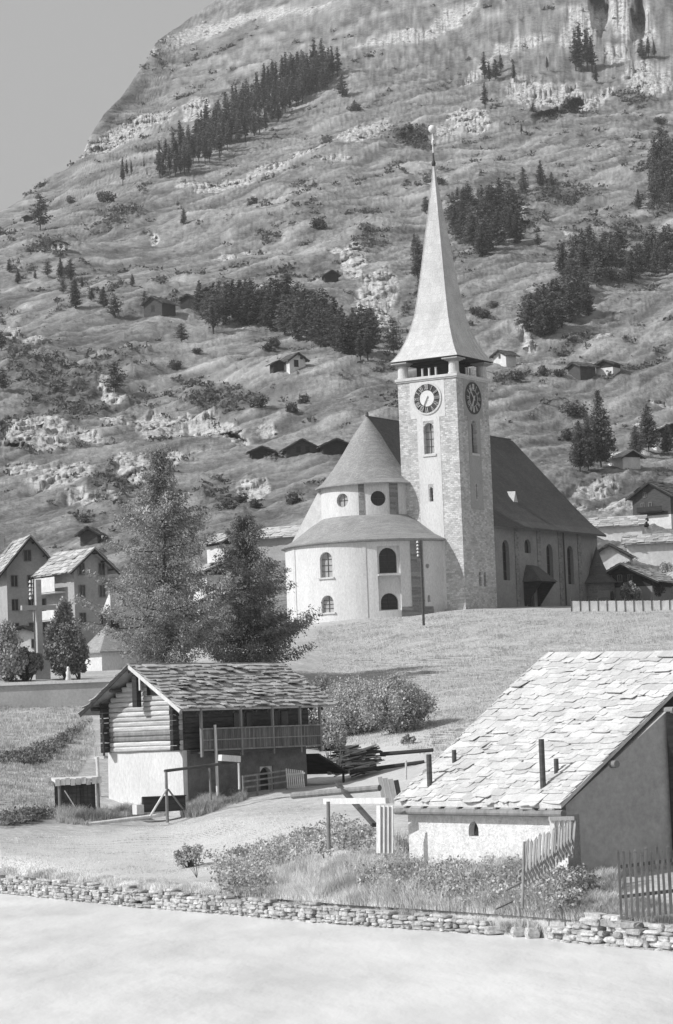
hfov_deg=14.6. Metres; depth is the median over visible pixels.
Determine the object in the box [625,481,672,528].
chalet
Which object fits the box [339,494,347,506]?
window
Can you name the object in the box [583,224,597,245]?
conifer tree
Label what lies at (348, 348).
conifer tree
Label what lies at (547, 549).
window
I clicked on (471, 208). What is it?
conifer tree
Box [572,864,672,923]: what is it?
tall grass
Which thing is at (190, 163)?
larch tree
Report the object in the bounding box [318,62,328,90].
larch tree
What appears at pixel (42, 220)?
round tree
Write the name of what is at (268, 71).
larch tree
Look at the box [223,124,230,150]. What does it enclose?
larch tree
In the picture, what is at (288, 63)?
larch tree
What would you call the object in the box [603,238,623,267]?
conifer tree
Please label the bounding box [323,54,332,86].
larch tree
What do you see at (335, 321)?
conifer tree
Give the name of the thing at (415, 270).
conifer tree
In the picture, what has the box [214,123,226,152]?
larch tree
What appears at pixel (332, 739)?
bush
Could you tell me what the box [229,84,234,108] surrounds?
larch tree
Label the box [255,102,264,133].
larch tree
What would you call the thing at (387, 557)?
window
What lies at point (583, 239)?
conifer tree
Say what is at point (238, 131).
larch tree
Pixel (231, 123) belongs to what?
larch tree
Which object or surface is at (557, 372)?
mountain shrub
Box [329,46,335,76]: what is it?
larch tree
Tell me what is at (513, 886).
broken rail
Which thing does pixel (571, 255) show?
conifer tree
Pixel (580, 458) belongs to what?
larch tree
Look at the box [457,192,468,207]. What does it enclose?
conifer tree
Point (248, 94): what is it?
larch tree
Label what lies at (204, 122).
larch tree
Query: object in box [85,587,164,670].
chapel
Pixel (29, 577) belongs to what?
window
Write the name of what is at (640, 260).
conifer tree
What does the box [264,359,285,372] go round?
hay shed
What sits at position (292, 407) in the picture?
mountain shrub
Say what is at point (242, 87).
larch tree
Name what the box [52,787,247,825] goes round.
tall grass
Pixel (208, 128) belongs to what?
larch tree
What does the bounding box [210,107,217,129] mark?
larch tree
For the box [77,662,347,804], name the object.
log barn
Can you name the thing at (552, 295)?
conifer tree
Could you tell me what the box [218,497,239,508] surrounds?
mountain shrub
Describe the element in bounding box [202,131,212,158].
larch tree
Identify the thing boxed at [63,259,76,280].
conifer tree
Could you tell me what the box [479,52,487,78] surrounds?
conifer tree
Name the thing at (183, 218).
conifer tree
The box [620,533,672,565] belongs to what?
village house
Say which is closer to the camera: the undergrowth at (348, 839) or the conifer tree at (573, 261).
the undergrowth at (348, 839)
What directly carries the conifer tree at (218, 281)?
on the mountain
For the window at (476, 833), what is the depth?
88.86 m
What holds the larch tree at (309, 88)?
on the mountain
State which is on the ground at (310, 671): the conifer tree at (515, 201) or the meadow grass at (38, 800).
the meadow grass at (38, 800)
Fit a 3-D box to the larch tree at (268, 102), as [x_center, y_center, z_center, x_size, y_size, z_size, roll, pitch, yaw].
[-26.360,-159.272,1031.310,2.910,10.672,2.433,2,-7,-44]
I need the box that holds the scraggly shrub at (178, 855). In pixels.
[173,842,214,867]
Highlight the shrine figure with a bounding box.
[65,667,71,679]
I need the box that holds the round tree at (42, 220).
[29,193,54,228]
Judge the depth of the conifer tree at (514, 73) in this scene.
1051.03 m
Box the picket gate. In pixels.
[286,768,304,787]
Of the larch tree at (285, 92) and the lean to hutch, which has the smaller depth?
the lean to hutch
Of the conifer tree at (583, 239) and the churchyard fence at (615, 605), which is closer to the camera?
the churchyard fence at (615, 605)
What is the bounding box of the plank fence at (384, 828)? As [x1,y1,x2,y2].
[323,798,392,852]
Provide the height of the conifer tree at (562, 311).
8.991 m
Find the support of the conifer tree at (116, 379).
on the mountain
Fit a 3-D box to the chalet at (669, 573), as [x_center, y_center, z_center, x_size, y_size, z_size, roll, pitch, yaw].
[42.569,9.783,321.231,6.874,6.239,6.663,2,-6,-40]
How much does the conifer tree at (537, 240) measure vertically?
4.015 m
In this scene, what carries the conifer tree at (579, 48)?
on the mountain
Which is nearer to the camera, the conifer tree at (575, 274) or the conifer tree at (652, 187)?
the conifer tree at (575, 274)
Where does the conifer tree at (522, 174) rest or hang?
on the mountain
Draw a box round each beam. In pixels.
[335,782,375,826]
[350,760,424,773]
[380,748,433,755]
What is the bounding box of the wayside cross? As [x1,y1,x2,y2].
[20,579,55,679]
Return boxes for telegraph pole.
[29,579,35,651]
[416,540,424,624]
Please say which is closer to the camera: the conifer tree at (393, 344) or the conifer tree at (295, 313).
the conifer tree at (393, 344)
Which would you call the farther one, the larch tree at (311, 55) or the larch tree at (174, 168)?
the larch tree at (311, 55)
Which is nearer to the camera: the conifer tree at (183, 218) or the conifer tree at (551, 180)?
the conifer tree at (183, 218)
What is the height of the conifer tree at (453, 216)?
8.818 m
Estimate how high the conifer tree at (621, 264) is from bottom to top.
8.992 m
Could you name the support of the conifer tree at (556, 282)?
on the mountain
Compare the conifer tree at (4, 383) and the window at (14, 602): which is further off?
the conifer tree at (4, 383)
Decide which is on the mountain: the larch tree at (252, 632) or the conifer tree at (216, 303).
the conifer tree at (216, 303)
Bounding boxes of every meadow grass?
[0,704,95,818]
[0,803,313,895]
[315,609,672,759]
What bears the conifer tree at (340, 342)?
on the mountain
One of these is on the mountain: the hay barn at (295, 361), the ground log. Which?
the hay barn at (295, 361)
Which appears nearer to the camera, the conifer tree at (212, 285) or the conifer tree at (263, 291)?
the conifer tree at (263, 291)
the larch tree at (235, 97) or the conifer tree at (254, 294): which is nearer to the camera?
the conifer tree at (254, 294)
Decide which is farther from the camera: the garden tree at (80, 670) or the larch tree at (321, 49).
the larch tree at (321, 49)
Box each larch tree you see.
[72,443,250,662]
[119,157,125,185]
[154,140,166,167]
[155,150,160,177]
[158,149,167,177]
[162,138,167,163]
[166,143,172,176]
[170,131,178,164]
[170,137,178,167]
[170,512,323,664]
[171,151,178,176]
[176,120,184,153]
[176,145,184,173]
[179,140,188,174]
[184,135,191,159]
[186,144,193,172]
[189,134,195,162]
[191,121,201,144]
[195,137,201,163]
[196,112,201,133]
[199,110,202,128]
[200,109,207,136]
[201,136,208,163]
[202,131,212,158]
[203,99,210,125]
[205,117,213,146]
[207,139,212,162]
[209,114,216,135]
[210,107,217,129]
[212,103,217,119]
[214,123,224,157]
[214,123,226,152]
[216,104,221,124]
[220,113,225,135]
[221,92,227,110]
[222,99,229,120]
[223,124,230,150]
[226,96,232,117]
[228,111,235,141]
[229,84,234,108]
[232,92,238,117]
[232,109,245,142]
[238,89,247,105]
[239,83,246,96]
[242,113,249,140]
[243,77,249,95]
[244,84,252,106]
[248,107,251,128]
[248,109,258,135]
[252,85,259,113]
[253,72,260,90]
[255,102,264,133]
[256,88,262,117]
[259,63,265,90]
[259,72,266,97]
[261,102,269,130]
[264,74,271,96]
[265,66,270,87]
[267,92,270,115]
[268,97,274,121]
[269,62,275,92]
[270,79,277,110]
[271,62,278,89]
[274,96,282,120]
[276,63,283,88]
[278,55,284,79]
[278,81,286,114]
[283,52,287,74]
[283,82,288,112]
[286,60,293,81]
[286,81,292,107]
[292,81,301,105]
[293,51,299,70]
[299,74,306,102]
[305,68,314,94]
[308,37,317,62]
[309,50,314,67]
[316,53,321,72]
[318,38,326,61]
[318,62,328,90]
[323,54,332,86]
[326,47,330,67]
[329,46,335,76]
[332,48,342,76]
[568,420,590,471]
[582,411,598,470]
[587,389,617,467]
[627,425,644,452]
[638,404,662,451]
[659,424,672,454]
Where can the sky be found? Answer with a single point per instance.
(64, 64)
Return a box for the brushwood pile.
[324,744,385,777]
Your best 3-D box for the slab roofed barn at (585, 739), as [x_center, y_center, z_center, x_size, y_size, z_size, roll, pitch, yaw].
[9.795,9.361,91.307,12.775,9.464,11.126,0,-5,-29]
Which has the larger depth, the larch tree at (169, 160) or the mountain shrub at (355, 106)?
the mountain shrub at (355, 106)
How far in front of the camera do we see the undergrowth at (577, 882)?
86.21 m
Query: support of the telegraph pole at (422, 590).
on the ground at (310, 671)
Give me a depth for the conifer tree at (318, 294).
588.33 m
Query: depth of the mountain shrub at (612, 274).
666.39 m
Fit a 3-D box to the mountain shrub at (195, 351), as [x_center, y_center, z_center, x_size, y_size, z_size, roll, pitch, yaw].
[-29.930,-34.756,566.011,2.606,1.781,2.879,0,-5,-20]
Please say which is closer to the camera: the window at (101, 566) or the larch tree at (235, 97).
the window at (101, 566)
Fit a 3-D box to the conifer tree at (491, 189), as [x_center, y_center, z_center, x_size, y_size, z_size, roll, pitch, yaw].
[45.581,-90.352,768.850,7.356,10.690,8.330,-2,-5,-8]
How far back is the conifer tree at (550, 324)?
582.29 m
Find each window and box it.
[10,575,17,586]
[11,599,18,610]
[23,550,31,560]
[27,575,34,586]
[27,598,32,610]
[78,563,84,574]
[78,585,85,596]
[79,612,86,624]
[98,563,104,574]
[99,585,105,596]
[233,712,243,726]
[246,712,252,726]
[274,711,280,725]
[280,711,288,724]
[322,552,332,577]
[323,596,333,612]
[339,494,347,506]
[371,491,384,505]
[379,548,395,572]
[381,593,397,609]
[426,423,433,453]
[471,423,473,452]
[474,824,478,835]
[502,542,506,579]
[524,540,527,552]
[546,546,549,574]
[567,548,570,583]
[610,591,613,600]
[617,574,622,581]
[627,574,632,581]
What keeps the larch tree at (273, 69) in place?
on the mountain
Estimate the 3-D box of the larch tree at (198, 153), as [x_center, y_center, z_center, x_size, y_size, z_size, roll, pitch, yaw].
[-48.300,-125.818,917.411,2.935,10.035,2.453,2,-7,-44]
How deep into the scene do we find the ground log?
133.96 m
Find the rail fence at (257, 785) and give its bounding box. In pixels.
[242,769,287,795]
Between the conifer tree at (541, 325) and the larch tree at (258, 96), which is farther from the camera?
the larch tree at (258, 96)
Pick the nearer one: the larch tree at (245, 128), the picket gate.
the picket gate
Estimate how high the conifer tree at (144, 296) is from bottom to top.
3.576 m
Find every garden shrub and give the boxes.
[619,581,642,600]
[653,582,665,596]
[658,561,672,572]
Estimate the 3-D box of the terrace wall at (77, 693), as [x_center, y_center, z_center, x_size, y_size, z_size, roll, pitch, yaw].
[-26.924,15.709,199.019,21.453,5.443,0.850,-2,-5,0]
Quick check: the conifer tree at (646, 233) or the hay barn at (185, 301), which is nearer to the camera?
the hay barn at (185, 301)
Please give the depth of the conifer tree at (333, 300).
573.36 m
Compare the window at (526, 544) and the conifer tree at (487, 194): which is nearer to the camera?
the window at (526, 544)
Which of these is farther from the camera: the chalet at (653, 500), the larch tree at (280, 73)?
the larch tree at (280, 73)
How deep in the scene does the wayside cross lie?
205.85 m
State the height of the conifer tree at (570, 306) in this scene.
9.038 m
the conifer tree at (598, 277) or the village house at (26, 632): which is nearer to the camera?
the village house at (26, 632)
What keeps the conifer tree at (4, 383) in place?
on the mountain
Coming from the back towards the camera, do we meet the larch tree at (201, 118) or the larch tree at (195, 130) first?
the larch tree at (201, 118)
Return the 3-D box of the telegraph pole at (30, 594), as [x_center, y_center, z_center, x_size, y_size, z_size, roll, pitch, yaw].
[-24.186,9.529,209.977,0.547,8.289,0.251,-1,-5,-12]
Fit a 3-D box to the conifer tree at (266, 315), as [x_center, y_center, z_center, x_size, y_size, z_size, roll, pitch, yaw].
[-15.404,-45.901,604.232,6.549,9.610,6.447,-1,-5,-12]
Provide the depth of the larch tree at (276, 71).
1076.47 m
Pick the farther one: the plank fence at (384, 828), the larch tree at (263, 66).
the larch tree at (263, 66)
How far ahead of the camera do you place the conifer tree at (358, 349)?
529.12 m
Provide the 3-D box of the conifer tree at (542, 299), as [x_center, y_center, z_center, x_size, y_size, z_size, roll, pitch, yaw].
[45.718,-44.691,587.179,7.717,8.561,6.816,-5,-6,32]
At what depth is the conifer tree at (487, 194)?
768.45 m
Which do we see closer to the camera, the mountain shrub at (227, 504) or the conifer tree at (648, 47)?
the mountain shrub at (227, 504)
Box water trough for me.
[132,795,185,814]
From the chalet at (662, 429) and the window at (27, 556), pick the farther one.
the chalet at (662, 429)
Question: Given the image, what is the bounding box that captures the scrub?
[0,0,672,561]
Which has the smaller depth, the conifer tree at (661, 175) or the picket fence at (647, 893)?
the picket fence at (647, 893)
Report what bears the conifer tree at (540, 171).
on the mountain
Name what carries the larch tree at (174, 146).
on the mountain
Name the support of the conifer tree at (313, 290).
on the mountain
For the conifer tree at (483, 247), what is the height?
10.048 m
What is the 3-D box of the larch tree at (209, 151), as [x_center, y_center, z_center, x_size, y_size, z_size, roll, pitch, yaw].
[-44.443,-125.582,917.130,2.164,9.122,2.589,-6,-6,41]
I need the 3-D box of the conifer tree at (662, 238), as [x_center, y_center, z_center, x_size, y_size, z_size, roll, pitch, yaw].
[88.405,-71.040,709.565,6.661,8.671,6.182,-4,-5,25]
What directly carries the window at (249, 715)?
in the log barn at (158, 720)
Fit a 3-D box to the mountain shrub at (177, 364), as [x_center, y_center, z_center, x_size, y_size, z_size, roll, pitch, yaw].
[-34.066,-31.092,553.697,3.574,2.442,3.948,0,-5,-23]
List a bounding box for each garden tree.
[0,618,31,681]
[14,646,43,681]
[69,644,87,679]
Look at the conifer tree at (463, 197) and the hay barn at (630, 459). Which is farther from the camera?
the conifer tree at (463, 197)
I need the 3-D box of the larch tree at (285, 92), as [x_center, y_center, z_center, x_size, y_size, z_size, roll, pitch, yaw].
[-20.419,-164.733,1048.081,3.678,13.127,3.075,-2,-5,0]
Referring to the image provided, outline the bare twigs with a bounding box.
[188,847,198,877]
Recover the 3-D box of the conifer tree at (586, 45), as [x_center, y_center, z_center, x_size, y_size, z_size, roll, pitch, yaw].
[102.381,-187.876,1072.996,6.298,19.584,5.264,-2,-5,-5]
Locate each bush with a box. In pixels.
[308,674,341,728]
[309,674,382,734]
[311,725,347,750]
[357,670,439,734]
[400,732,415,743]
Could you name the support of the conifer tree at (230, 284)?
on the mountain
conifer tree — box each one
[0,330,8,350]
[0,367,11,388]
[6,258,12,272]
[15,270,21,282]
[41,261,52,274]
[56,258,64,278]
[57,279,67,291]
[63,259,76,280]
[67,279,80,293]
[68,278,82,308]
[87,288,95,299]
[97,286,109,306]
[98,361,127,392]
[107,294,122,317]
[129,274,134,286]
[139,291,147,301]
[173,323,189,341]
[179,208,187,224]
[190,280,205,313]
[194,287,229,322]
[198,295,209,322]
[204,294,220,333]
[206,282,215,295]
[213,294,223,326]
[214,280,221,296]
[215,280,233,299]
[220,289,234,321]
[224,280,235,306]
[229,286,243,320]
[230,280,241,307]
[230,288,243,320]
[233,287,258,324]
[235,278,259,305]
[235,291,251,324]
[244,284,261,300]
[245,289,262,323]
[252,289,269,320]
[257,291,276,330]
[258,283,269,297]
[260,278,284,293]
[264,284,279,302]
[266,289,280,320]
[272,279,295,295]
[272,294,288,334]
[275,299,299,335]
[277,273,295,303]
[286,297,304,340]
[288,281,305,298]
[293,288,309,306]
[295,299,310,341]
[297,288,319,301]
[300,290,323,311]
[303,306,328,346]
[304,296,331,326]
[307,298,321,321]
[308,287,338,308]
[312,310,331,346]
[314,314,340,350]
[324,297,338,319]
[324,311,345,351]
[328,317,355,353]
[333,73,350,96]
[338,304,346,319]
[340,317,356,354]
[345,314,378,352]
[347,307,354,318]
[349,303,380,334]
[354,329,365,359]
[359,311,384,345]
[362,326,374,359]
[368,308,382,347]
[381,317,404,355]
[409,235,423,262]
[409,254,421,280]
[410,233,417,250]
[421,199,428,212]
[444,195,460,219]
[448,203,458,231]
[449,211,468,239]
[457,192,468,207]
[458,187,468,202]
[458,212,483,247]
[460,205,482,235]
[462,183,476,202]
[465,205,484,219]
[470,198,482,210]
[472,221,479,246]
[473,222,492,256]
[475,220,498,254]
[476,187,484,206]
[478,201,495,224]
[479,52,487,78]
[479,82,489,108]
[479,189,494,213]
[482,185,503,213]
[485,61,492,80]
[488,211,508,245]
[490,59,501,79]
[494,177,507,208]
[498,54,504,69]
[498,187,530,218]
[498,190,513,210]
[505,182,513,194]
[508,208,524,243]
[511,62,516,82]
[514,292,547,321]
[516,167,528,189]
[516,293,534,316]
[517,299,548,331]
[517,300,536,332]
[518,177,527,193]
[528,305,549,337]
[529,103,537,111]
[529,288,559,312]
[532,233,542,245]
[533,294,555,316]
[535,160,546,185]
[535,282,552,293]
[543,302,560,334]
[545,278,566,303]
[547,291,559,313]
[548,172,555,185]
[553,242,568,274]
[553,286,565,305]
[553,292,571,327]
[554,278,561,289]
[557,258,587,280]
[558,265,573,286]
[560,279,584,312]
[561,276,590,306]
[562,286,578,322]
[565,249,576,272]
[566,234,582,256]
[568,30,582,70]
[571,257,589,276]
[571,266,582,293]
[572,22,585,71]
[574,244,587,265]
[576,230,588,249]
[576,246,592,277]
[577,268,591,291]
[580,28,591,71]
[581,241,597,262]
[582,281,596,315]
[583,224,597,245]
[586,35,598,72]
[586,233,598,251]
[586,251,598,278]
[586,258,606,285]
[591,63,599,82]
[592,242,613,272]
[594,238,607,260]
[597,231,609,247]
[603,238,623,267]
[607,231,617,248]
[610,237,623,267]
[611,226,630,248]
[612,238,627,268]
[621,249,641,282]
[626,242,651,277]
[634,39,647,57]
[634,189,642,209]
[639,224,659,246]
[642,231,652,252]
[642,235,654,269]
[645,36,650,57]
[645,137,662,168]
[645,164,664,200]
[647,124,672,160]
[647,147,657,180]
[649,240,663,276]
[650,159,668,183]
[651,239,661,261]
[652,42,656,57]
[652,155,672,195]
[653,232,672,256]
[658,241,672,273]
[659,141,672,178]
[659,225,666,235]
[663,175,672,204]
[663,223,672,257]
[667,138,672,171]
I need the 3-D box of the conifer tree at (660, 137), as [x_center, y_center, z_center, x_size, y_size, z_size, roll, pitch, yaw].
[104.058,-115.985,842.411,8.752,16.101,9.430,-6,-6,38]
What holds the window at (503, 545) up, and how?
in the church
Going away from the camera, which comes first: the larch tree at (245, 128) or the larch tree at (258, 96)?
the larch tree at (245, 128)
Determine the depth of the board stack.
103.45 m
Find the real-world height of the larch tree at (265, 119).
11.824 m
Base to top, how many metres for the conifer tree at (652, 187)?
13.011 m
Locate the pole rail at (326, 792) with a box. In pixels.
[290,785,381,798]
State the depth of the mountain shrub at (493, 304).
608.79 m
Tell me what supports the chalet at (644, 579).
on the mountain
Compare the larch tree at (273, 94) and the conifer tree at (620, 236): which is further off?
the larch tree at (273, 94)
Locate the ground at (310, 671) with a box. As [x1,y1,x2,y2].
[0,604,672,937]
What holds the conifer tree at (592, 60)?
on the mountain
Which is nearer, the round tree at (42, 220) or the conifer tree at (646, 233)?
the conifer tree at (646, 233)
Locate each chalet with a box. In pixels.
[185,560,245,599]
[203,530,239,562]
[606,562,672,601]
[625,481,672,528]
[652,422,672,450]
[664,568,672,598]
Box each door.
[259,448,264,455]
[260,768,267,789]
[294,360,298,366]
[296,446,300,452]
[549,816,574,857]
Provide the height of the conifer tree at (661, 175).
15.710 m
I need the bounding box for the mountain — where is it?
[0,0,672,663]
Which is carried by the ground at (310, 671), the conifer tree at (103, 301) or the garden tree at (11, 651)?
the garden tree at (11, 651)
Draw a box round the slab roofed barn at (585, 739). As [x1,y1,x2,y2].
[393,650,672,874]
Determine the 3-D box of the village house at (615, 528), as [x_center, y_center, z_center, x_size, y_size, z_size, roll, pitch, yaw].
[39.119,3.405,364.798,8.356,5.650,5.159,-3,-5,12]
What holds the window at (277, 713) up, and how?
in the log barn at (158, 720)
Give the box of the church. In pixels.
[281,125,617,624]
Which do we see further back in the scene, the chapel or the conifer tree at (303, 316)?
the conifer tree at (303, 316)
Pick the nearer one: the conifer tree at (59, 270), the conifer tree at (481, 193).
the conifer tree at (59, 270)
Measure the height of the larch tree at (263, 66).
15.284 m
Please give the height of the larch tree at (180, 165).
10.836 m
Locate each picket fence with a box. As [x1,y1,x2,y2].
[517,820,575,888]
[617,845,672,919]
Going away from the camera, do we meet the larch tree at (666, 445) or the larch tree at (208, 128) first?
the larch tree at (666, 445)
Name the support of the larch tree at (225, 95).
on the mountain
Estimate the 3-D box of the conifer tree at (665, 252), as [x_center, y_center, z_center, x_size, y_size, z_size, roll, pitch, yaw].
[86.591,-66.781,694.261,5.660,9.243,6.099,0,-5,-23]
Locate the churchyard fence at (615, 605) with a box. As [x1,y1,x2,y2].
[570,598,672,611]
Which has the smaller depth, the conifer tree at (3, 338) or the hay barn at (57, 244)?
the conifer tree at (3, 338)
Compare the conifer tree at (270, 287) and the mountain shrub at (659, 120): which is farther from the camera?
the mountain shrub at (659, 120)
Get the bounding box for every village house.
[0,534,50,628]
[13,625,46,651]
[31,547,120,643]
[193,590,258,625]
[228,525,300,562]
[587,515,648,541]
[598,543,638,569]
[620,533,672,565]
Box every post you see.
[405,761,406,779]
[521,841,524,908]
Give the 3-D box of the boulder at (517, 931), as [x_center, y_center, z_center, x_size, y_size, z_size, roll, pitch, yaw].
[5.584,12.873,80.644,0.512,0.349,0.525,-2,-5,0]
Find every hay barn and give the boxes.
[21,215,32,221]
[48,239,70,250]
[74,526,106,545]
[140,295,178,317]
[177,293,196,310]
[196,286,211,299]
[246,445,276,458]
[279,438,319,457]
[281,352,309,373]
[315,438,348,454]
[318,270,340,282]
[489,349,520,366]
[563,362,599,379]
[594,359,624,375]
[605,449,644,468]
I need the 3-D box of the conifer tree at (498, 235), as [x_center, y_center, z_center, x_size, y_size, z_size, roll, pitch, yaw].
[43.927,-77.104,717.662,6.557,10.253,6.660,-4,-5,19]
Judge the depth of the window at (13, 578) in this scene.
297.68 m
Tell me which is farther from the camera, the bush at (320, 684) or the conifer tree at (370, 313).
the conifer tree at (370, 313)
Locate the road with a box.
[0,894,672,1023]
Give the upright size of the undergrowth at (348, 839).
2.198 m
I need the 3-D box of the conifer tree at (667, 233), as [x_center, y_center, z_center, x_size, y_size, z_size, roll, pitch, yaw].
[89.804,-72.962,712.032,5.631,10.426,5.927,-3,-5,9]
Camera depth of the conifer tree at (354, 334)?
536.57 m
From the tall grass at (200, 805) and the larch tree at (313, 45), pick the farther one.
the larch tree at (313, 45)
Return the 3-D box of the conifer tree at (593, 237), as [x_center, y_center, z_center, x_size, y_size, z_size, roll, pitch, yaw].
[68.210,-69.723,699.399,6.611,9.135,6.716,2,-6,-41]
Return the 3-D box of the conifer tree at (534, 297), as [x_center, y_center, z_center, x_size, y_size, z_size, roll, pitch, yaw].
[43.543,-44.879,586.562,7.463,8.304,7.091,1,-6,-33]
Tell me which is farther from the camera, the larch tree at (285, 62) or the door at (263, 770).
the larch tree at (285, 62)
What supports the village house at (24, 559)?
on the mountain
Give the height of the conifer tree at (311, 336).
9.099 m
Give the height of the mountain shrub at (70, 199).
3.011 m
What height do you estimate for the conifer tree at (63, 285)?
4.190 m
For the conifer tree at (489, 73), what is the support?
on the mountain
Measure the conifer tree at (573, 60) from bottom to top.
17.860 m
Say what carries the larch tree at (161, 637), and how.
on the ground at (310, 671)
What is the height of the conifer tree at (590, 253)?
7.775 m
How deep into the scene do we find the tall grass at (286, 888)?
86.31 m
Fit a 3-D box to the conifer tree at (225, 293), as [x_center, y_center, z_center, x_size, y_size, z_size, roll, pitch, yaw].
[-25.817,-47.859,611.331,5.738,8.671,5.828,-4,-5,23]
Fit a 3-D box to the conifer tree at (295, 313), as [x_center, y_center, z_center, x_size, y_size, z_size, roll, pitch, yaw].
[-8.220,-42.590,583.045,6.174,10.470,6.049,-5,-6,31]
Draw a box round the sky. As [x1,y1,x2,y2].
[0,0,214,211]
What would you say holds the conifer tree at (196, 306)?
on the mountain
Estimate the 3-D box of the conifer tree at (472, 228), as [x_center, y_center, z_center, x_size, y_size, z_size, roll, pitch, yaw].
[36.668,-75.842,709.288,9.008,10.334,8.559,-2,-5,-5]
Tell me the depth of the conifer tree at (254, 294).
607.19 m
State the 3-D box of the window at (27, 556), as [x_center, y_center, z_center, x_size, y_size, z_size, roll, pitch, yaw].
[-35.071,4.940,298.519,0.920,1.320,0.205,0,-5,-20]
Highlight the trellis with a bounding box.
[149,755,242,822]
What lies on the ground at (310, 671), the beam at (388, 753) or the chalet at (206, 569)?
the beam at (388, 753)
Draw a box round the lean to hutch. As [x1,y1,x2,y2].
[51,776,101,810]
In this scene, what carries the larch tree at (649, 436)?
on the mountain
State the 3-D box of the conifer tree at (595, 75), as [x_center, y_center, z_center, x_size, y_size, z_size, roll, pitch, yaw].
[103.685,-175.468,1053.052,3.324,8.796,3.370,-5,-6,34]
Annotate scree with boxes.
[5,4,670,510]
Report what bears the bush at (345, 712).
on the ground at (310, 671)
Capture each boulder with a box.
[484,926,503,934]
[510,927,524,936]
[524,927,539,938]
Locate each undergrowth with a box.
[0,719,90,826]
[205,809,375,872]
[209,835,606,916]
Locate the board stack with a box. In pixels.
[377,777,400,803]
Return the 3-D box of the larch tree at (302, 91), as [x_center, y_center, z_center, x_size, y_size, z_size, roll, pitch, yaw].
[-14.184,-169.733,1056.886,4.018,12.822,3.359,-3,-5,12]
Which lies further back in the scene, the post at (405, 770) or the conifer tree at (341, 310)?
the conifer tree at (341, 310)
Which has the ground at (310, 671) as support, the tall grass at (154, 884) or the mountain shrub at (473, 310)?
the tall grass at (154, 884)
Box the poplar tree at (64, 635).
[43,596,90,679]
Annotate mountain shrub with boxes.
[65,195,75,202]
[74,512,89,521]
[95,191,116,202]
[167,359,181,368]
[191,346,203,353]
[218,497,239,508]
[232,491,250,502]
[246,196,259,205]
[247,393,269,407]
[249,498,265,507]
[259,342,272,349]
[266,336,280,345]
[285,400,298,412]
[285,490,304,504]
[297,393,310,403]
[309,214,327,229]
[346,102,363,110]
[431,176,447,183]
[468,306,482,314]
[474,309,491,318]
[486,301,499,308]
[508,370,524,379]
[534,364,551,375]
[552,368,566,375]
[555,399,589,416]
[558,427,575,439]
[601,265,623,279]
[653,116,667,123]
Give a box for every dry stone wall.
[0,874,491,934]
[546,912,672,951]
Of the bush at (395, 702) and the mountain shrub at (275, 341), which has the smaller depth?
the bush at (395, 702)
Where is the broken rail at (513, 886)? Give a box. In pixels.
[504,879,526,891]
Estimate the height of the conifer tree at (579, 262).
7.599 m
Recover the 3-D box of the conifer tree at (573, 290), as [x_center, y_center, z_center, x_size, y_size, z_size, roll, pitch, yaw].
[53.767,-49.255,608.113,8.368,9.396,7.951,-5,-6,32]
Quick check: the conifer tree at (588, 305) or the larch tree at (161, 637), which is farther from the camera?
the conifer tree at (588, 305)
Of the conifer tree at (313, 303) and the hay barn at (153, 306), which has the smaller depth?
the conifer tree at (313, 303)
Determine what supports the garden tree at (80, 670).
on the ground at (310, 671)
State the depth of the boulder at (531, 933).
79.73 m
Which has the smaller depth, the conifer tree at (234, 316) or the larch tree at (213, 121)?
the conifer tree at (234, 316)
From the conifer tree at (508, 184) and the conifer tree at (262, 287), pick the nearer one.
the conifer tree at (262, 287)
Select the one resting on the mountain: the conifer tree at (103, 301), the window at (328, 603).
the conifer tree at (103, 301)
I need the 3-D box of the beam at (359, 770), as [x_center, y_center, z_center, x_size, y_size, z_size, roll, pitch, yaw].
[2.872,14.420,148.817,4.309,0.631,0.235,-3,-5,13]
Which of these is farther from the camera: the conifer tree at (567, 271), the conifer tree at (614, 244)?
the conifer tree at (614, 244)
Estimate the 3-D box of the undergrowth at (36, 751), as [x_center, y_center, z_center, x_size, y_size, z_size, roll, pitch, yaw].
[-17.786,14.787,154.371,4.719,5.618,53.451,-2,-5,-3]
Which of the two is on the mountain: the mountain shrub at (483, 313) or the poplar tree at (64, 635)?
the mountain shrub at (483, 313)
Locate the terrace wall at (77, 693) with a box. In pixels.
[0,678,111,707]
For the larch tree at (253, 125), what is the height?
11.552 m
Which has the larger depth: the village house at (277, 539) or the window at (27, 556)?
the village house at (277, 539)
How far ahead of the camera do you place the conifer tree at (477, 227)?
705.60 m
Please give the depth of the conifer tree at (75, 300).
631.94 m
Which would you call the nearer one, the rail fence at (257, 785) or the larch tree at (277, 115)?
the rail fence at (257, 785)
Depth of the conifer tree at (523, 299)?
585.57 m
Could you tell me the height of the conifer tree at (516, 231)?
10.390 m
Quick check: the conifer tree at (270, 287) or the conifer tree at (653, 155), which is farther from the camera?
the conifer tree at (653, 155)
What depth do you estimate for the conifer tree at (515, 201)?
766.76 m
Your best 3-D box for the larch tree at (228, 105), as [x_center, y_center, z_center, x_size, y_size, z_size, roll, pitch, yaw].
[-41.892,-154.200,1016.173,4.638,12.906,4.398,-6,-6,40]
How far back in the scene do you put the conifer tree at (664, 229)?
715.70 m
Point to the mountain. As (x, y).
(504, 274)
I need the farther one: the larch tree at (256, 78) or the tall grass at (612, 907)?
the larch tree at (256, 78)
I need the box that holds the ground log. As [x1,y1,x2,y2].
[89,813,163,823]
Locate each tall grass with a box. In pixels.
[0,864,482,920]
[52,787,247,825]
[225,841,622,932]
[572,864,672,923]

